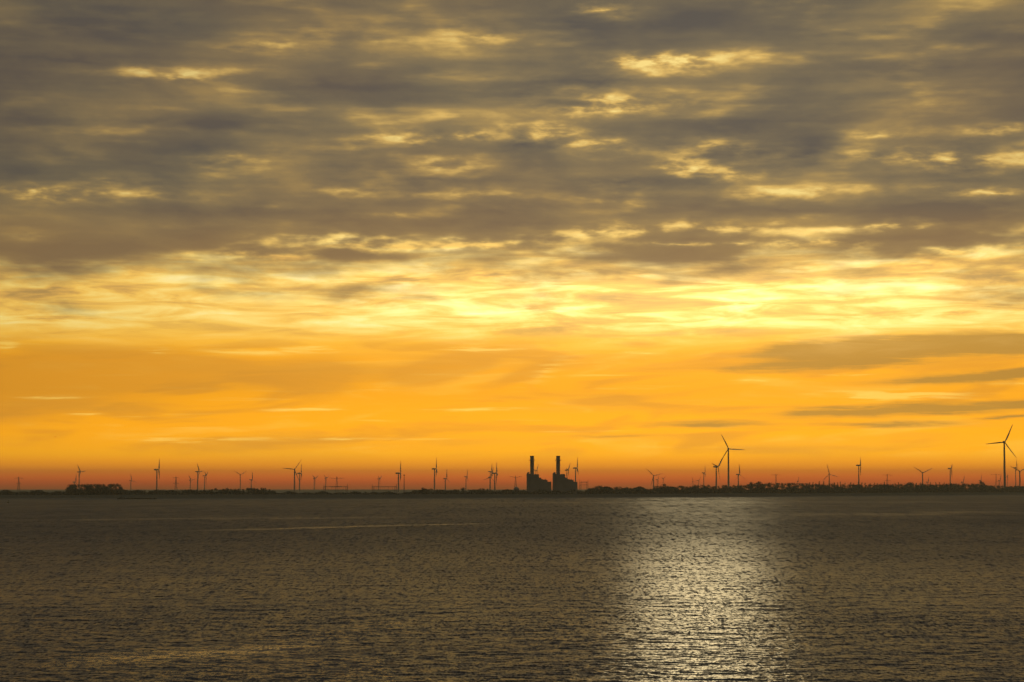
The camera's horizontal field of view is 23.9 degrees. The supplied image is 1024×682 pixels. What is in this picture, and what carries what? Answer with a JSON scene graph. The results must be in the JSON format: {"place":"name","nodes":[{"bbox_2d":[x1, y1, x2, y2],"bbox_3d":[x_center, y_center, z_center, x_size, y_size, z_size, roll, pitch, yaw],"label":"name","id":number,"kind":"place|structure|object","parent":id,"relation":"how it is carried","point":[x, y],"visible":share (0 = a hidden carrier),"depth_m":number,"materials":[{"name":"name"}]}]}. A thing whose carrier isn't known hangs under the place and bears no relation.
{"place":"outdoors","nodes":[
{"label":"outdoors","id":0,"kind":"place"},
{"bbox_2d":[0,485,1023,494],"bbox_3d":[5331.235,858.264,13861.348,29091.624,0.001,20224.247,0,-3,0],"label":"land","id":1,"kind":"structure","parent":0,"point":[284,490],"depth_m":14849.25,"materials":[{"name":"black plant"}]},
{"bbox_2d":[74,484,81,493],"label":"broadleaf tree","id":2,"kind":"object","parent":1,"relation":"on","point":[80,487],"visible":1,"depth_m":3929.03,"materials":[{"name":"green plant"}]},
{"bbox_2d":[154,458,159,489],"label":"wind turbine","id":3,"kind":"object","parent":1,"relation":"on","point":[156,473],"visible":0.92,"depth_m":8758.85,"materials":[{"name":"white paint"}]},
{"bbox_2d":[195,464,201,490],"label":"wind turbine","id":4,"kind":"object","parent":1,"relation":"on","point":[197,476],"visible":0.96,"depth_m":10442.94,"materials":[{"name":"white paint"}]},
{"bbox_2d":[284,462,299,491],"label":"wind turbine","id":5,"kind":"object","parent":1,"relation":"on","point":[294,475],"visible":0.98,"depth_m":8761.32,"materials":[{"name":"white paint"}]},
{"bbox_2d":[297,464,301,491],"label":"wind turbine","id":6,"kind":"object","parent":1,"relation":"on","point":[299,477],"visible":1,"depth_m":10441.28,"materials":[{"name":"white paint"}]},
{"bbox_2d":[372,483,396,492],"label":"substation gantry","id":7,"kind":"object","parent":1,"relation":"on","point":[387,490],"visible":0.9,"depth_m":4341.60,"materials":[{"name":"metal"}]},
{"bbox_2d":[395,463,400,492],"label":"wind turbine","id":8,"kind":"object","parent":1,"relation":"on","point":[398,473],"visible":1,"depth_m":8483.93,"materials":[{"name":"white paint"}]},
{"bbox_2d":[432,457,436,489],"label":"wind turbine","id":9,"kind":"object","parent":1,"relation":"on","point":[434,472],"visible":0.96,"depth_m":9050.51,"materials":[{"name":"white paint"}]},
{"bbox_2d":[484,467,493,489],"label":"wind turbine","id":10,"kind":"object","parent":1,"relation":"on","point":[490,480],"visible":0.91,"depth_m":10059.69,"materials":[{"name":"white paint"}]},
{"bbox_2d":[492,463,497,490],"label":"wind turbine","id":11,"kind":"object","parent":1,"relation":"on","point":[494,473],"visible":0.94,"depth_m":8757.61,"materials":[{"name":"white paint"}]},
{"bbox_2d":[527,456,550,491],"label":"power station unit","id":12,"kind":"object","parent":1,"relation":"on","point":[535,482],"visible":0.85,"depth_m":4435.28,"materials":[{"name":"grey metal"}]},
{"bbox_2d":[553,456,576,493],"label":"power station unit","id":13,"kind":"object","parent":1,"relation":"on","point":[561,482],"visible":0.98,"depth_m":4435.03,"materials":[{"name":"grey metal"}]},
{"bbox_2d":[573,458,577,481],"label":"wind turbine","id":14,"kind":"object","parent":1,"relation":"on","point":[575,468],"visible":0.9,"depth_m":9699.58,"materials":[{"name":"white paint"}]},
{"bbox_2d":[712,460,721,486],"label":"wind turbine","id":15,"kind":"object","parent":1,"relation":"on","point":[716,466],"visible":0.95,"depth_m":7989.54,"materials":[{"name":"white paint"}]},
{"bbox_2d":[720,436,743,487],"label":"wind turbine","id":16,"kind":"object","parent":1,"relation":"on","point":[728,458],"visible":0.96,"depth_m":7363.80,"materials":[{"name":"white paint"}]},
{"bbox_2d":[754,481,764,490],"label":"broadleaf tree","id":17,"kind":"object","parent":1,"relation":"on","point":[758,482],"visible":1,"depth_m":4917.60,"materials":[{"name":"green plant"}]},
{"bbox_2d":[787,483,797,492],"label":"broadleaf tree","id":18,"kind":"object","parent":1,"relation":"on","point":[789,485],"visible":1,"depth_m":5039.59,"materials":[{"name":"green plant"}]},
{"bbox_2d":[856,457,860,480],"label":"wind turbine","id":19,"kind":"object","parent":1,"relation":"on","point":[858,468],"visible":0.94,"depth_m":9700.18,"materials":[{"name":"white paint"}]},
{"bbox_2d":[988,424,1015,491],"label":"wind turbine","id":20,"kind":"object","parent":1,"relation":"on","point":[1004,466],"visible":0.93,"depth_m":6163.48,"materials":[{"name":"white paint"}]},
{"bbox_2d":[0,495,1023,681],"bbox_3d":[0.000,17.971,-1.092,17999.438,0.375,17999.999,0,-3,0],"label":"water","id":21,"kind":"structure","parent":0,"point":[803,589],"depth_m":427.55,"materials":[{"name":"black liquid"}]},
{"bbox_2d":[117,497,156,498],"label":"barge","id":22,"kind":"object","parent":21,"relation":"on","point":[134,498],"visible":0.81,"depth_m":3855.67,"materials":[{"name":"paint"}]},
{"bbox_2d":[0,492,1023,498],"bbox_3d":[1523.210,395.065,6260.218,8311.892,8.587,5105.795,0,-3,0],"label":"dike","id":23,"kind":"structure","parent":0,"point":[290,496],"depth_m":4125.18,"materials":[{"name":"black plant"}]},
{"bbox_2d":[0,0,1023,488],"label":"sky","id":24,"kind":"structure","parent":0,"point":[351,241],"materials":[{"name":"orange"}]}
]}

